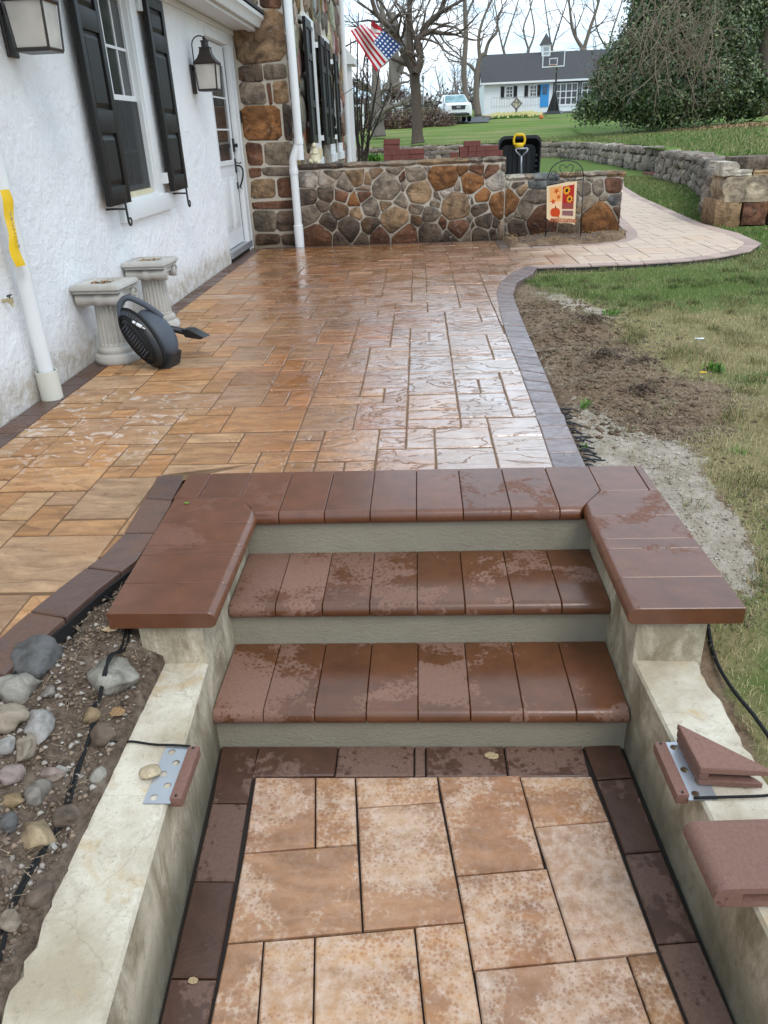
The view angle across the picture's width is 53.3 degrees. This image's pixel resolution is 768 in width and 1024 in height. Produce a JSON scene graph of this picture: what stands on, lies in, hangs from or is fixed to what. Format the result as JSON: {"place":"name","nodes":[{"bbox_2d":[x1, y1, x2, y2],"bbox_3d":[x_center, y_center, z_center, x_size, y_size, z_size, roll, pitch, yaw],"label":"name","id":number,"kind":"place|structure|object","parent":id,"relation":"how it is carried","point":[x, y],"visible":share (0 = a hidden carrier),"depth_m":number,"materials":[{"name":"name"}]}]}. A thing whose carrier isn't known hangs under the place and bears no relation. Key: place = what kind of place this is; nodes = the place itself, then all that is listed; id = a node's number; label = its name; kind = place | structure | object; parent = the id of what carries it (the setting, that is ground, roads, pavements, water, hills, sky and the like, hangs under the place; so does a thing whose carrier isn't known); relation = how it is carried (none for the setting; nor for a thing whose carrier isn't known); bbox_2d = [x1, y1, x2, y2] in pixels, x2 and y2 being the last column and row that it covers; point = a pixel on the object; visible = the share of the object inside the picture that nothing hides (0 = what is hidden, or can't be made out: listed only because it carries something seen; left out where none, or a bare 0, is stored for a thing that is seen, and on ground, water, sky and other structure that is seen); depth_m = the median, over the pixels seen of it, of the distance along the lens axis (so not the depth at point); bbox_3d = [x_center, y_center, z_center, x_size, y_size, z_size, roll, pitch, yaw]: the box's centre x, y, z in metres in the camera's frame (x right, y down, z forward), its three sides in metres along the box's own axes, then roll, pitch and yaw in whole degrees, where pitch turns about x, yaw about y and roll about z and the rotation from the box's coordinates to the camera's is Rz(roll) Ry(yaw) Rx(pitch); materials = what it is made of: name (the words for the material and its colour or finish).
{"place":"outdoors","nodes":[
{"label":"outdoors","id":0,"kind":"place"},
{"bbox_2d":[0,177,760,672],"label":"patio","id":1,"kind":"structure","parent":0,"point":[416,357],"depth_m":4.05,"materials":[{"name":"concrete"}]},
{"bbox_2d":[69,277,140,365],"bbox_3d":[-1.697,-1.188,4.772,0.304,0.492,0.304,1,27,7],"label":"column pedestal","id":2,"kind":"object","parent":1,"relation":"on","point":[115,348],"depth_m":4.70,"materials":[{"name":"concrete"}]},
{"bbox_2d":[121,256,180,326],"bbox_3d":[-1.661,-1.585,5.568,0.304,0.492,0.304,0,27,6],"label":"column pedestal","id":3,"kind":"object","parent":1,"relation":"on","point":[152,275],"depth_m":5.48,"materials":[{"name":"concrete"}]},
{"bbox_2d":[116,295,209,368],"bbox_3d":[-1.317,-1.106,4.644,0.537,0.431,0.275,-12,28,-19],"label":"leaf blower","id":4,"kind":"object","parent":1,"relation":"on","point":[149,334],"visible":1,"depth_m":4.57,"materials":[{"name":"black plastic"}]},
{"bbox_2d":[0,143,767,1023],"bbox_3d":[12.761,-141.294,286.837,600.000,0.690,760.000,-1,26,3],"label":"ground","id":5,"kind":"structure","parent":0,"point":[24,945],"depth_m":2.88,"materials":[{"name":"soil"}]},
{"bbox_2d":[0,734,16,754],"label":"cobble","id":6,"kind":"object","parent":5,"relation":"on","point":[8,744],"visible":1,"depth_m":1.86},
{"bbox_2d":[0,810,18,833],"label":"cobble","id":7,"kind":"object","parent":5,"relation":"on","point":[9,820],"visible":1,"depth_m":1.73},
{"bbox_2d":[0,790,22,807],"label":"cobble","id":8,"kind":"object","parent":5,"relation":"on","point":[14,799],"visible":1,"depth_m":1.77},
{"bbox_2d":[0,761,23,786],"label":"cobble","id":9,"kind":"object","parent":5,"relation":"on","point":[10,775],"visible":0.98,"depth_m":1.81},
{"bbox_2d":[1,909,22,933],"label":"cobble","id":10,"kind":"object","parent":5,"relation":"on","point":[12,920],"visible":1,"depth_m":1.55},
{"bbox_2d":[0,698,26,734],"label":"cobble","id":11,"kind":"object","parent":5,"relation":"on","point":[12,712],"visible":1,"depth_m":1.90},
{"bbox_2d":[17,819,53,853],"bbox_3d":[-0.796,0.739,1.744,0.089,0.060,0.074,8,36,14],"label":"cobble","id":12,"kind":"object","parent":5,"relation":"on","point":[37,835],"visible":0.98,"depth_m":1.72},
{"bbox_2d":[11,638,60,678],"bbox_3d":[-0.962,0.401,2.117,0.143,0.106,0.148,-21,32,-32],"label":"cobble","id":13,"kind":"object","parent":5,"relation":"on","point":[34,658],"visible":0.78,"depth_m":2.08,"materials":[{"name":"stone"}]},
{"bbox_2d":[23,780,52,806],"bbox_3d":[-0.827,0.669,1.827,0.062,0.056,0.070,-12,28,-19],"label":"cobble","id":14,"kind":"object","parent":5,"relation":"on","point":[36,792],"visible":0.98,"depth_m":1.81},
{"bbox_2d":[25,881,55,908],"bbox_3d":[-0.724,0.805,1.612,0.059,0.040,0.047,-19,31,-30],"label":"cobble","id":15,"kind":"object","parent":5,"relation":"on","point":[38,894],"visible":1,"depth_m":1.60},
{"bbox_2d":[40,768,62,780],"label":"cobble","id":16,"kind":"object","parent":5,"relation":"on","point":[51,774],"visible":1,"depth_m":1.86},
{"bbox_2d":[0,595,126,961],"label":"cable","id":17,"kind":"object","parent":5,"relation":"on","point":[16,900],"visible":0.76,"depth_m":1.86,"materials":[{"name":"black rubber"}]},
{"bbox_2d":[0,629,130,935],"bbox_3d":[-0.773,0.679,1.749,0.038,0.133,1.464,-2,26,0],"label":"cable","id":18,"kind":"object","parent":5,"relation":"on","point":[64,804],"visible":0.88,"depth_m":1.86,"materials":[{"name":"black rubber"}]},
{"bbox_2d":[53,806,83,832],"bbox_3d":[-0.742,0.720,1.805,0.064,0.048,0.068,17,32,34],"label":"cobble","id":19,"kind":"object","parent":5,"relation":"on","point":[66,819],"visible":0.99,"depth_m":1.78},
{"bbox_2d":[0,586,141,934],"bbox_3d":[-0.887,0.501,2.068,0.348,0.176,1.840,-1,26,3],"label":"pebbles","id":20,"kind":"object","parent":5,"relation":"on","point":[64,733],"visible":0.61,"depth_m":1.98,"materials":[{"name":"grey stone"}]},
{"bbox_2d":[13,567,133,673],"bbox_3d":[-0.972,0.557,1.922,0.096,0.128,2.270,2,27,9],"label":"edge restraint","id":21,"kind":"object","parent":5,"relation":"on","point":[63,632],"visible":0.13,"depth_m":2.31,"materials":[{"name":"black plastic"}]},
{"bbox_2d":[0,588,155,969],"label":"gravel","id":22,"kind":"structure","parent":5,"relation":"on","point":[24,927],"depth_m":1.94,"materials":[{"name":"gravel"}]},
{"bbox_2d":[0,672,38,702],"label":"cobble","id":23,"kind":"object","parent":22,"relation":"on","point":[23,688],"visible":0.84,"depth_m":1.98,"materials":[{"name":"stone"}]},
{"bbox_2d":[14,735,38,762],"bbox_3d":[-0.883,0.585,1.894,0.058,0.040,0.092,-10,32,-12],"label":"cobble","id":24,"kind":"object","parent":22,"relation":"on","point":[26,747],"visible":0.94,"depth_m":1.88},
{"bbox_2d":[26,709,51,742],"bbox_3d":[-0.881,0.544,1.946,0.062,0.051,0.117,-5,33,-14],"label":"cobble","id":25,"kind":"object","parent":22,"relation":"on","point":[39,726],"visible":0.98,"depth_m":1.92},
{"bbox_2d":[82,706,98,722],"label":"cobble","id":26,"kind":"object","parent":5,"relation":"on","point":[91,715],"visible":0.98,"depth_m":2.04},
{"bbox_2d":[89,765,106,781],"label":"cobble","id":27,"kind":"object","parent":5,"relation":"on","point":[98,773],"visible":1,"depth_m":1.90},
{"bbox_2d":[89,723,117,746],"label":"cobble","id":28,"kind":"object","parent":5,"relation":"on","point":[102,734],"visible":0.96,"depth_m":2.01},
{"bbox_2d":[89,659,134,693],"bbox_3d":[-0.771,0.470,2.183,0.149,0.098,0.119,8,28,14],"label":"cobble","id":29,"kind":"object","parent":5,"relation":"on","point":[121,675],"visible":0.88,"depth_m":2.14,"materials":[{"name":"stone"}]},
{"bbox_2d":[1,547,248,1023],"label":"cheek wall","id":30,"kind":"structure","parent":5,"relation":"on","point":[103,951],"depth_m":1.74,"materials":[{"name":"concrete"}]},
{"bbox_2d":[139,763,161,777],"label":"flat stone","id":31,"kind":"object","parent":30,"relation":"on","point":[151,770],"visible":1,"depth_m":1.92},
{"bbox_2d":[143,746,200,806],"bbox_3d":[-0.531,0.663,1.929,0.094,0.032,0.190,-1,26,3],"label":"step light","id":32,"kind":"object","parent":30,"relation":"attached to","point":[179,777],"visible":0.98,"depth_m":1.91,"materials":[{"name":"silver metal"}]},
{"bbox_2d":[0,0,263,427],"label":"white house","id":33,"kind":"structure","parent":5,"relation":"on","point":[73,231],"depth_m":5.29,"materials":[{"name":"paint"}]},
{"bbox_2d":[0,143,63,400],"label":"downspout","id":34,"kind":"object","parent":33,"relation":"attached to","point":[48,381],"visible":0.91,"depth_m":3.98,"materials":[{"name":"white plastic"}]},
{"bbox_2d":[0,189,24,266],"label":"caution tape","id":35,"kind":"object","parent":34,"relation":"hanging from","point":[14,246],"visible":1,"depth_m":3.73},
{"bbox_2d":[0,0,64,58],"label":"wall lantern","id":36,"kind":"object","parent":33,"relation":"attached to","point":[29,27],"depth_m":3.85,"materials":[{"name":"glass"}]},
{"bbox_2d":[68,0,131,206],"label":"window shutter","id":37,"kind":"object","parent":33,"relation":"attached to","point":[88,31],"depth_m":4.88,"materials":[{"name":"black paint"}]},
{"bbox_2d":[97,0,174,222],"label":"window","id":38,"kind":"structure","parent":33,"relation":"in","point":[119,20],"depth_m":5.68,"materials":[{"name":"white paint"}]},
{"bbox_2d":[135,0,187,190],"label":"window shutter","id":39,"kind":"object","parent":33,"relation":"attached to","point":[175,177],"depth_m":6.14,"materials":[{"name":"black paint"}]},
{"bbox_2d":[189,35,221,93],"bbox_3d":[-1.662,-4.143,7.089,0.262,0.470,0.213,-1,26,3],"label":"wall lantern","id":40,"kind":"object","parent":33,"relation":"attached to","point":[205,65],"depth_m":7.05,"materials":[{"name":"brown metal"}]},
{"bbox_2d":[208,41,243,248],"bbox_3d":[-1.738,-4.022,8.489,0.130,2.035,0.930,-1,26,3],"label":"door","id":41,"kind":"structure","parent":33,"relation":"in","point":[226,145],"depth_m":8.57,"materials":[{"name":"white paint"}]},
{"bbox_2d":[231,0,347,248],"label":"stone house","id":42,"kind":"structure","parent":5,"relation":"on","point":[260,54],"depth_m":9.26,"materials":[{"name":"brown stone"}]},
{"bbox_2d":[283,0,304,247],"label":"downspout","id":43,"kind":"object","parent":42,"relation":"attached to","point":[297,152],"visible":1,"depth_m":8.88,"materials":[{"name":"white plastic"}]},
{"bbox_2d":[302,16,318,143],"bbox_3d":[-0.981,-5.572,9.941,0.100,1.410,0.570,-1,26,3],"label":"window shutter","id":44,"kind":"object","parent":42,"relation":"attached to","point":[308,55],"depth_m":9.87,"materials":[{"name":"black paint"}]},
{"bbox_2d":[300,12,324,163],"bbox_3d":[-1.026,-5.826,10.694,0.150,1.840,1.040,-1,26,3],"label":"window","id":45,"kind":"structure","parent":42,"relation":"in","point":[319,144],"depth_m":10.97,"materials":[{"name":"white paint"}]},
{"bbox_2d":[315,35,330,144],"bbox_3d":[-0.916,-6.238,11.379,0.100,1.400,0.560,-1,26,3],"label":"window shutter","id":46,"kind":"object","parent":42,"relation":"attached to","point":[320,46],"depth_m":11.32,"materials":[{"name":"black paint"}]},
{"bbox_2d":[325,41,334,143],"bbox_3d":[-0.887,-6.561,12.027,0.100,1.400,0.570,-1,26,3],"label":"window shutter","id":47,"kind":"object","parent":42,"relation":"attached to","point":[329,89],"depth_m":12.03,"materials":[{"name":"black paint"}]},
{"bbox_2d":[330,54,342,142],"bbox_3d":[-0.831,-7.149,13.275,0.100,1.340,0.550,-1,26,3],"label":"window shutter","id":48,"kind":"object","parent":42,"relation":"attached to","point":[334,62],"depth_m":13.22,"materials":[{"name":"black paint"}]},
{"bbox_2d":[338,0,351,161],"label":"downspout","id":49,"kind":"object","parent":42,"relation":"attached to","point":[344,64],"visible":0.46,"depth_m":14.97,"materials":[{"name":"white plastic"}]},
{"bbox_2d":[342,20,404,95],"bbox_3d":[-0.342,-8.398,14.148,1.485,1.221,0.408,12,30,27],"label":"national flag","id":50,"kind":"object","parent":42,"relation":"attached to","point":[380,47],"visible":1,"depth_m":13.95,"materials":[{"name":"fabric"}]},
{"bbox_2d":[346,48,356,161],"bbox_3d":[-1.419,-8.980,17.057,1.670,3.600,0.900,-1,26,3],"label":"porch post","id":51,"kind":"object","parent":5,"relation":"on","point":[351,61],"visible":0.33,"depth_m":16.68,"materials":[{"name":"white paint"}]},
{"bbox_2d":[349,2,411,160],"bbox_3d":[-0.337,-9.598,17.289,2.066,3.330,1.336,-1,26,3],"label":"bare shrub","id":52,"kind":"object","parent":5,"relation":"on","point":[362,155],"visible":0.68,"depth_m":17.50,"materials":[{"name":"brown plant"}]},
{"bbox_2d":[212,508,629,748],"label":"stone steps","id":53,"kind":"structure","parent":5,"relation":"on","point":[458,634],"depth_m":2.57,"materials":[{"name":"stone"}]},
{"bbox_2d":[158,745,734,1023],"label":"walkway","id":54,"kind":"structure","parent":5,"relation":"on","point":[427,885],"depth_m":1.94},
{"bbox_2d":[297,156,625,246],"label":"garden wall","id":55,"kind":"structure","parent":5,"relation":"on","point":[421,201],"depth_m":9.23,"materials":[{"name":"stone"}]},
{"bbox_2d":[308,143,322,163],"bbox_3d":[-0.840,-4.330,9.232,0.156,0.227,0.166,8,28,21],"label":"angel statue","id":56,"kind":"object","parent":55,"relation":"on","point":[316,155],"visible":1,"depth_m":9.22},
{"bbox_2d":[356,141,665,170],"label":"dry stone wall","id":57,"kind":"structure","parent":5,"relation":"on","point":[637,157],"depth_m":28.35,"materials":[{"name":"stone"}]},
{"bbox_2d":[513,133,525,173],"bbox_3d":[1.740,-4.267,9.962,0.240,1.191,0.124,-1,26,3],"label":"shovel","id":58,"kind":"object","parent":5,"relation":"on","point":[518,145],"visible":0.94,"depth_m":9.73,"materials":[{"name":"yellow plastic"}]},
{"bbox_2d":[498,135,541,173],"bbox_3d":[1.761,-4.309,10.074,0.550,1.165,0.160,-1,26,3],"label":"plastic tub","id":59,"kind":"object","parent":5,"relation":"on","point":[531,158],"visible":0.34,"depth_m":9.96,"materials":[{"name":"plastic"}]},
{"bbox_2d":[503,233,620,247],"bbox_3d":[2.234,-3.231,9.031,1.620,0.091,0.810,-1,26,3],"label":"mulch bed","id":60,"kind":"object","parent":5,"relation":"on","point":[583,236],"visible":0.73,"depth_m":8.97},
{"bbox_2d":[545,155,583,235],"bbox_3d":[2.082,-3.599,8.793,0.437,0.908,0.032,-1,26,3],"label":"garden flag","id":61,"kind":"object","parent":60,"relation":"on","point":[560,202],"visible":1,"depth_m":8.80,"materials":[{"name":"fabric"}]},
{"bbox_2d":[559,403,605,466],"bbox_3d":[0.924,-0.350,3.498,0.158,0.035,0.923,-1,26,3],"label":"edging strip","id":62,"kind":"object","parent":5,"relation":"on","point":[565,414],"visible":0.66,"depth_m":3.46,"materials":[{"name":"black plastic"}]},
{"bbox_2d":[560,311,612,323],"bbox_3d":[1.390,-1.343,5.210,0.376,0.099,0.260,-1,26,3],"label":"soil clump","id":63,"kind":"object","parent":5,"relation":"on","point":[594,316],"visible":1,"depth_m":5.19,"materials":[{"name":"brown soil"}]},
{"bbox_2d":[559,342,640,365],"bbox_3d":[1.224,-0.926,4.350,0.460,0.108,0.342,-1,26,3],"label":"soil clump","id":64,"kind":"object","parent":5,"relation":"on","point":[606,351],"visible":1,"depth_m":4.36,"materials":[{"name":"brown soil"}]},
{"bbox_2d":[604,379,667,395],"bbox_3d":[1.308,-0.652,3.933,0.329,0.086,0.270,12,30,27],"label":"soil clump","id":65,"kind":"object","parent":5,"relation":"on","point":[641,387],"visible":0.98,"depth_m":3.91,"materials":[{"name":"brown soil"}]},
{"bbox_2d":[516,299,757,438],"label":"clods","id":66,"kind":"object","parent":5,"relation":"on","point":[597,373],"visible":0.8,"depth_m":4.23,"materials":[{"name":"brown soil"}]},
{"bbox_2d":[514,283,767,470],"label":"straw","id":67,"kind":"object","parent":5,"relation":"on","point":[634,377],"visible":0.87,"depth_m":3.99,"materials":[{"name":"beige plant"}]},
{"bbox_2d":[619,351,662,365],"bbox_3d":[1.414,-0.840,4.206,0.296,0.115,0.213,-1,26,3],"label":"soil clump","id":68,"kind":"object","parent":5,"relation":"on","point":[643,359],"visible":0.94,"depth_m":4.20,"materials":[{"name":"brown soil"}]},
{"bbox_2d":[516,286,767,629],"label":"crumbs","id":69,"kind":"object","parent":5,"relation":"on","point":[670,483],"visible":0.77,"depth_m":3.46,"materials":[{"name":"brown soil"}]},
{"bbox_2d":[522,243,767,780],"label":"grass","id":70,"kind":"structure","parent":5,"relation":"on","point":[715,317],"depth_m":4.96,"materials":[{"name":"plant"}]},
{"bbox_2d":[538,244,761,273],"bbox_3d":[3.339,-2.847,8.365,1.333,0.088,3.982,21,35,38],"label":"edge restraint","id":71,"kind":"object","parent":5,"relation":"on","point":[629,266],"visible":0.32,"depth_m":7.47,"materials":[{"name":"black stone"}]},
{"bbox_2d":[589,535,767,1023],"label":"cheek wall","id":72,"kind":"structure","parent":5,"relation":"on","point":[665,688],"depth_m":2.03,"materials":[{"name":"concrete"}]},
{"bbox_2d":[106,465,745,628],"bbox_3d":[0.108,0.080,2.664,1.862,0.055,1.023,-1,26,3],"label":"coping","id":73,"kind":"object","parent":72,"relation":"on","point":[660,567],"visible":1,"depth_m":2.75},
{"bbox_2d":[653,742,717,803],"bbox_3d":[0.735,0.635,1.877,0.094,0.032,0.190,-2,26,1],"label":"step light","id":74,"kind":"object","parent":72,"relation":"attached to","point":[682,786],"visible":0.79,"depth_m":1.85,"materials":[{"name":"silver metal"}]},
{"bbox_2d":[677,724,767,787],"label":"cap offcut","id":75,"kind":"object","parent":74,"relation":"on","point":[710,762],"visible":1,"depth_m":1.82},
{"bbox_2d":[683,819,767,907],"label":"loose cap","id":76,"kind":"object","parent":72,"relation":"on","point":[731,857],"visible":1,"depth_m":1.58,"materials":[{"name":"concrete"}]},
{"bbox_2d":[693,794,767,798],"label":"cable","id":77,"kind":"object","parent":72,"relation":"on","point":[730,796],"visible":1,"depth_m":1.79,"materials":[{"name":"black rubber"}]},
{"bbox_2d":[653,149,725,217],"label":"dry stone wall","id":78,"kind":"structure","parent":5,"relation":"on","point":[691,169],"depth_m":16.03,"materials":[{"name":"stone"}]},
{"bbox_2d":[623,174,767,258],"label":"grass","id":79,"kind":"structure","parent":5,"relation":"on","point":[639,180],"depth_m":13.88,"materials":[{"name":"plant"}]},
{"bbox_2d":[701,155,767,227],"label":"stone pier","id":80,"kind":"structure","parent":5,"relation":"on","point":[738,190],"depth_m":9.78,"materials":[{"name":"stone"}]},
{"bbox_2d":[707,624,767,738],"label":"cable","id":81,"kind":"object","parent":5,"relation":"on","point":[746,706],"visible":0.94,"depth_m":2.16,"materials":[{"name":"black rubber"}]},
{"bbox_2d":[344,0,629,102],"label":"sky","id":82,"kind":"structure","parent":0,"point":[566,42],"materials":[{"name":"white"}]},
{"bbox_2d":[446,111,572,122],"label":"driveway","id":83,"kind":"structure","parent":0,"point":[479,119],"depth_m":60.90,"materials":[{"name":"asphalt"}]},
{"bbox_2d":[438,94,472,121],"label":"parked car","id":84,"kind":"object","parent":83,"relation":"on","point":[460,105],"visible":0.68,"depth_m":52.86,"materials":[{"name":"white metal"}]},
{"bbox_2d":[355,110,767,156],"bbox_3d":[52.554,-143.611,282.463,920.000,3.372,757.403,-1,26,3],"label":"lawn","id":85,"kind":"structure","parent":0,"point":[549,126],"depth_m":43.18,"materials":[{"name":"plant"}]},
{"bbox_2d":[381,79,408,113],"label":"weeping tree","id":86,"kind":"object","parent":85,"relation":"on","point":[401,93],"visible":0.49,"depth_m":60.35,"materials":[{"name":"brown plant"}]},
{"bbox_2d":[365,0,430,110],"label":"bare tree","id":87,"kind":"object","parent":85,"relation":"on","point":[396,70],"visible":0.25,"depth_m":63.69,"materials":[{"name":"brown plant"}]},
{"bbox_2d":[352,0,450,137],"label":"bare tree","id":88,"kind":"object","parent":85,"relation":"on","point":[379,131],"visible":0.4,"depth_m":42.00,"materials":[{"name":"brown plant"}]},
{"bbox_2d":[359,106,457,130],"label":"hedge","id":89,"kind":"object","parent":85,"relation":"on","point":[393,120],"visible":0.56,"depth_m":51.33,"materials":[{"name":"brown plant"}]},
{"bbox_2d":[355,81,473,114],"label":"thicket","id":90,"kind":"object","parent":85,"relation":"on","point":[428,102],"visible":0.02,"depth_m":134.78,"materials":[{"name":"brown plant"}]},
{"bbox_2d":[343,0,526,143],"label":"bare tree","id":91,"kind":"object","parent":85,"relation":"on","point":[409,55],"visible":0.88,"depth_m":34.74,"materials":[{"name":"brown plant"}]},
{"bbox_2d":[401,0,484,101],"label":"bare tree","id":92,"kind":"object","parent":85,"relation":"on","point":[464,78],"visible":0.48,"depth_m":71.83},
{"bbox_2d":[421,0,524,116],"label":"bare tree","id":93,"kind":"object","parent":85,"relation":"on","point":[476,105],"visible":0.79,"depth_m":75.23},
{"bbox_2d":[360,27,604,100],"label":"distant wood","id":94,"kind":"object","parent":85,"relation":"on","point":[454,82],"visible":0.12,"depth_m":146.73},
{"bbox_2d":[482,0,528,53],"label":"bare tree","id":95,"kind":"object","parent":85,"relation":"on","point":[503,46],"visible":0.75,"depth_m":94.64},
{"bbox_2d":[483,110,546,118],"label":"daffodils","id":96,"kind":"object","parent":85,"relation":"on","point":[512,114],"visible":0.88,"depth_m":63.27,"materials":[{"name":"yellow plant"}]},
{"bbox_2d":[507,0,538,52],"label":"bare tree","id":97,"kind":"object","parent":85,"relation":"on","point":[527,46],"visible":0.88,"depth_m":89.38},
{"bbox_2d":[479,33,610,114],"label":"house","id":98,"kind":"structure","parent":85,"relation":"on","point":[517,75],"depth_m":80.54,"materials":[{"name":"paint"}]},
{"bbox_2d":[540,84,548,106],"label":"door","id":99,"kind":"structure","parent":98,"relation":"in","point":[544,95],"depth_m":80.49,"materials":[{"name":"blue paint"}]},
{"bbox_2d":[553,81,579,105],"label":"window","id":100,"kind":"structure","parent":98,"relation":"in","point":[563,89],"depth_m":80.29,"materials":[{"name":"glass"}]},
{"bbox_2d":[542,50,564,114],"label":"basketball hoop","id":101,"kind":"object","parent":85,"relation":"on","point":[555,59],"visible":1,"depth_m":55.41,"materials":[{"name":"black plastic"}]},
{"bbox_2d":[524,0,582,50],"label":"bare tree","id":102,"kind":"object","parent":85,"relation":"on","point":[552,45],"visible":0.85,"depth_m":95.97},
{"bbox_2d":[536,0,622,49],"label":"bare tree","id":103,"kind":"object","parent":85,"relation":"on","point":[575,36],"visible":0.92,"depth_m":90.63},
{"bbox_2d":[572,0,622,50],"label":"bare tree","id":104,"kind":"object","parent":85,"relation":"on","point":[602,41],"visible":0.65,"depth_m":92.44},
{"bbox_2d":[566,0,767,132],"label":"evergreen thicket","id":105,"kind":"object","parent":85,"relation":"on","point":[682,62],"visible":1,"depth_m":34.03,"materials":[{"name":"green plant"}]},
{"bbox_2d":[657,121,767,131],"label":"leaf litter","id":106,"kind":"object","parent":85,"relation":"on","point":[756,123],"visible":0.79,"depth_m":33.38,"materials":[{"name":"brown plant"}]},
{"bbox_2d":[751,0,767,117],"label":"tall tree","id":107,"kind":"object","parent":85,"relation":"on","point":[763,49],"visible":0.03,"depth_m":36.12,"materials":[{"name":"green plant"}]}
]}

